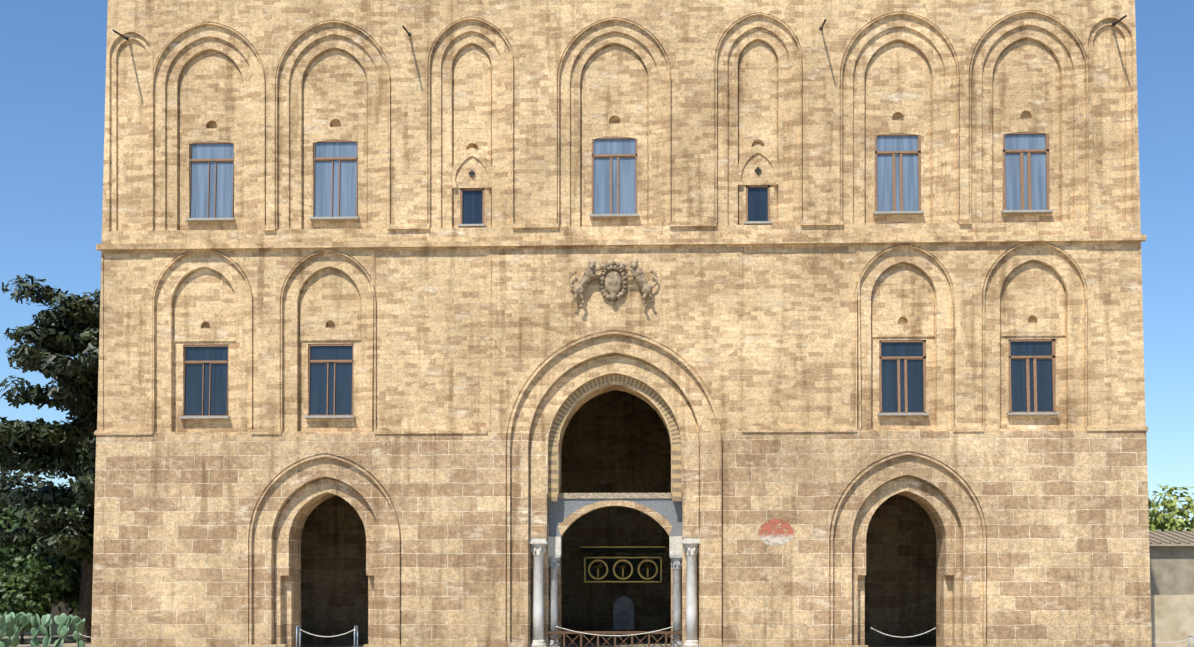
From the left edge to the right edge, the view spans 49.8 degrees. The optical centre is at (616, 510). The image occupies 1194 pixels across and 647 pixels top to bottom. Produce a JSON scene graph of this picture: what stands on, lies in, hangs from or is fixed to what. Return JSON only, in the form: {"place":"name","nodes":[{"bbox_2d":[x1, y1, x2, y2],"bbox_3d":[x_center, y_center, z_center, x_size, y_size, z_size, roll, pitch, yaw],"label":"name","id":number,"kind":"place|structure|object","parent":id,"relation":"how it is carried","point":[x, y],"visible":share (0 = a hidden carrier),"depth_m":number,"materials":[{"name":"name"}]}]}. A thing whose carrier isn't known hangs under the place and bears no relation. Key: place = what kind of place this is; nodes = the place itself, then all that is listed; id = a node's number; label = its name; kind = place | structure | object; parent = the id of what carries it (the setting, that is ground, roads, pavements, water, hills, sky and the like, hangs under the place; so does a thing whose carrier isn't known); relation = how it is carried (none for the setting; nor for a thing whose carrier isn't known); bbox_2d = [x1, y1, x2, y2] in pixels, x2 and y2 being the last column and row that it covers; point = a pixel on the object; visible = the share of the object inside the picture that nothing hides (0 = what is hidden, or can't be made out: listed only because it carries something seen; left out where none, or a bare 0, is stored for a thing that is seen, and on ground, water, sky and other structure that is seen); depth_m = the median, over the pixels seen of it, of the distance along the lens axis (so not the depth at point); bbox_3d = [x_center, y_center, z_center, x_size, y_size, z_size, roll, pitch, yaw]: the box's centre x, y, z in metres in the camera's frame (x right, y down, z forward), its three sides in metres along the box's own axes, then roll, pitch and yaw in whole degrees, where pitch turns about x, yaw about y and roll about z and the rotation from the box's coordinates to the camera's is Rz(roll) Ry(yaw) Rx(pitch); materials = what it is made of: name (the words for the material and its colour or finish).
{"place":"outdoors","nodes":[
{"label":"outdoors","id":0,"kind":"place"},
{"bbox_2d":[1,634,935,646],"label":"paving","id":1,"kind":"structure","parent":0,"point":[69,641],"depth_m":50.82,"materials":[{"name":"grey stone"}]},
{"bbox_2d":[0,548,9,575],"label":"foliage","id":2,"kind":"object","parent":1,"relation":"on","point":[5,559],"visible":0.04,"depth_m":50.92,"materials":[{"name":"green plant"}]},
{"bbox_2d":[0,561,64,635],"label":"shrub","id":3,"kind":"object","parent":1,"relation":"on","point":[49,597],"visible":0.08,"depth_m":53.56,"materials":[{"name":"green plant"}]},
{"bbox_2d":[0,552,72,643],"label":"shrub","id":4,"kind":"object","parent":1,"relation":"on","point":[23,583],"visible":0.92,"depth_m":49.97,"materials":[{"name":"green plant"}]},
{"bbox_2d":[0,482,80,636],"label":"shrub","id":5,"kind":"object","parent":1,"relation":"on","point":[73,586],"visible":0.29,"depth_m":54.17,"materials":[{"name":"green plant"}]},
{"bbox_2d":[0,467,83,600],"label":"tree foliage","id":6,"kind":"object","parent":1,"relation":"on","point":[6,489],"visible":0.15,"depth_m":58.37,"materials":[{"name":"green plant"}]},
{"bbox_2d":[60,569,79,615],"bbox_3d":[-22.043,3.563,56.624,5.059,4.217,4.553,2,-4,-27],"label":"shrub","id":7,"kind":"object","parent":1,"relation":"on","point":[64,601],"depth_m":56.26,"materials":[{"name":"green plant"}]},
{"bbox_2d":[548,631,681,646],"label":"railing","id":8,"kind":"object","parent":1,"relation":"on","point":[564,633],"visible":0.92,"depth_m":45.06,"materials":[{"name":"black metal"}]},
{"bbox_2d":[296,626,1193,646],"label":"barrier posts","id":9,"kind":"object","parent":1,"relation":"on","point":[299,627],"visible":0.98,"depth_m":44.26,"materials":[{"name":"metal"}]},
{"bbox_2d":[0,0,1193,530],"label":"sky","id":10,"kind":"structure","parent":0,"point":[53,52],"materials":[{"name":"blue"}]},
{"bbox_2d":[301,390,935,644],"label":"palace interior walls","id":11,"kind":"structure","parent":0,"point":[615,441],"depth_m":50.42,"materials":[{"name":"brown stone"}]},
{"bbox_2d":[91,0,1151,646],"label":"palace facade","id":12,"kind":"structure","parent":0,"point":[1063,500],"depth_m":44.96,"materials":[{"name":"beige stone"}]},
{"bbox_2d":[469,167,760,176],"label":"palace quatrefoils","id":13,"kind":"object","parent":12,"relation":"attached to","point":[757,170],"visible":0.9,"depth_m":45.42,"materials":[{"name":"beige stone"}]},
{"bbox_2d":[183,132,1055,415],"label":"window frames","id":14,"kind":"structure","parent":12,"relation":"in","point":[918,153],"depth_m":45.23,"materials":[{"name":"wood"}]},
{"bbox_2d":[190,134,1046,217],"bbox_3d":[-0.024,-11.858,45.591,30.517,3.019,0.001,0,-4,2],"label":"window glass","id":15,"kind":"object","parent":14,"relation":"in","point":[323,188],"visible":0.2,"depth_m":45.60,"materials":[{"name":"blue glass"}]},
{"bbox_2d":[184,188,1052,414],"bbox_3d":[-0.026,-7.416,45.319,30.639,8.292,0.001,0,-4,2],"label":"window glass","id":16,"kind":"object","parent":14,"relation":"in","point":[757,205],"visible":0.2,"depth_m":45.42,"materials":[{"name":"blue glass"}]},
{"bbox_2d":[94,10,1147,646],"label":"palace mouldings","id":17,"kind":"object","parent":12,"relation":"attached to","point":[754,158],"visible":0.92,"depth_m":44.85,"materials":[{"name":"beige stone"}]},
{"bbox_2d":[79,626,1190,642],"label":"barrier ropes","id":18,"kind":"object","parent":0,"point":[671,627],"visible":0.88,"depth_m":44.54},
{"label":"ground","id":19,"kind":"structure","parent":0,"visible":0},
{"bbox_2d":[0,612,84,646],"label":"prickly pear cactus","id":20,"kind":"object","parent":19,"relation":"on","point":[11,622],"visible":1,"depth_m":47.42,"materials":[{"name":"green plant"}]},
{"bbox_2d":[19,598,78,633],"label":"boundary wall","id":21,"kind":"structure","parent":19,"relation":"on","point":[54,626],"depth_m":62.04,"materials":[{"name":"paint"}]},
{"bbox_2d":[0,274,99,642],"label":"pine tree","id":22,"kind":"object","parent":19,"relation":"on","point":[69,328],"visible":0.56,"depth_m":50.75,"materials":[{"name":"green plant"}]},
{"bbox_2d":[1148,482,1193,531],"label":"tree","id":23,"kind":"object","parent":19,"relation":"on","point":[1162,523],"visible":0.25,"depth_m":68.56,"materials":[{"name":"green plant"}]},
{"bbox_2d":[1149,530,1193,594],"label":"outbuilding","id":24,"kind":"structure","parent":19,"relation":"on","point":[1171,563],"depth_m":59.42,"materials":[{"name":"grey paint"}]},
{"bbox_2d":[1151,595,1193,646],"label":"boundary wall","id":25,"kind":"structure","parent":19,"relation":"on","point":[1172,618],"depth_m":46.49,"materials":[{"name":"paint"}]},
{"bbox_3d":[0.289,-7.161,55.603,36.400,27.500,17.710,0,-4,2],"label":"palace","id":26,"kind":"object","parent":19,"relation":"on","visible":0},
{"bbox_2d":[568,260,657,306],"bbox_3d":[-0.105,-7.884,44.748,3.148,1.688,0.492,0,-4,2],"label":"coat of arms","id":27,"kind":"object","parent":26,"relation":"attached to","point":[613,281],"visible":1,"depth_m":44.73},
{"bbox_2d":[529,541,700,646],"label":"columns","id":28,"kind":"structure","parent":26,"relation":"attached to","point":[538,549],"depth_m":44.77,"materials":[{"name":"white stone"}]},
{"bbox_2d":[529,535,699,555],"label":"portal imposts","id":29,"kind":"object","parent":28,"relation":"on","point":[555,545],"visible":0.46,"depth_m":45.20,"materials":[{"name":"white stone"}]},
{"bbox_2d":[548,493,681,535],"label":"inner arch","id":30,"kind":"structure","parent":29,"relation":"on","point":[567,510],"depth_m":45.41,"materials":[{"name":"grey stone"}]},
{"bbox_2d":[548,374,681,500],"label":"portal voussoirs","id":31,"kind":"object","parent":26,"relation":"attached to","point":[660,402],"visible":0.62,"depth_m":45.14,"materials":[{"name":"beige stone"}]},
{"bbox_2d":[179,210,1058,418],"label":"window sills","id":32,"kind":"structure","parent":26,"relation":"attached to","point":[630,216],"depth_m":45.13,"materials":[{"name":"beige stone"}]},
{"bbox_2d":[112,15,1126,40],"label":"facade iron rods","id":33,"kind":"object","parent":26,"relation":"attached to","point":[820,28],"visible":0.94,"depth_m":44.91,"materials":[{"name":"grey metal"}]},
{"bbox_2d":[580,546,665,629],"bbox_3d":[0.284,3.383,55.936,3.741,3.617,0.520,0,-4,2],"label":"interior wall decoration","id":34,"kind":"object","parent":26,"relation":"attached to","point":[622,569],"visible":0.98,"depth_m":56.16,"materials":[{"name":"gold metal"}]},
{"bbox_2d":[758,519,793,545],"bbox_3d":[5.483,0.763,44.169,1.240,0.930,0.001,0,-4,2],"label":"faded lunette","id":35,"kind":"object","parent":26,"relation":"attached to","point":[768,527],"visible":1,"depth_m":44.17,"materials":[{"name":"red paint"}]}
]}

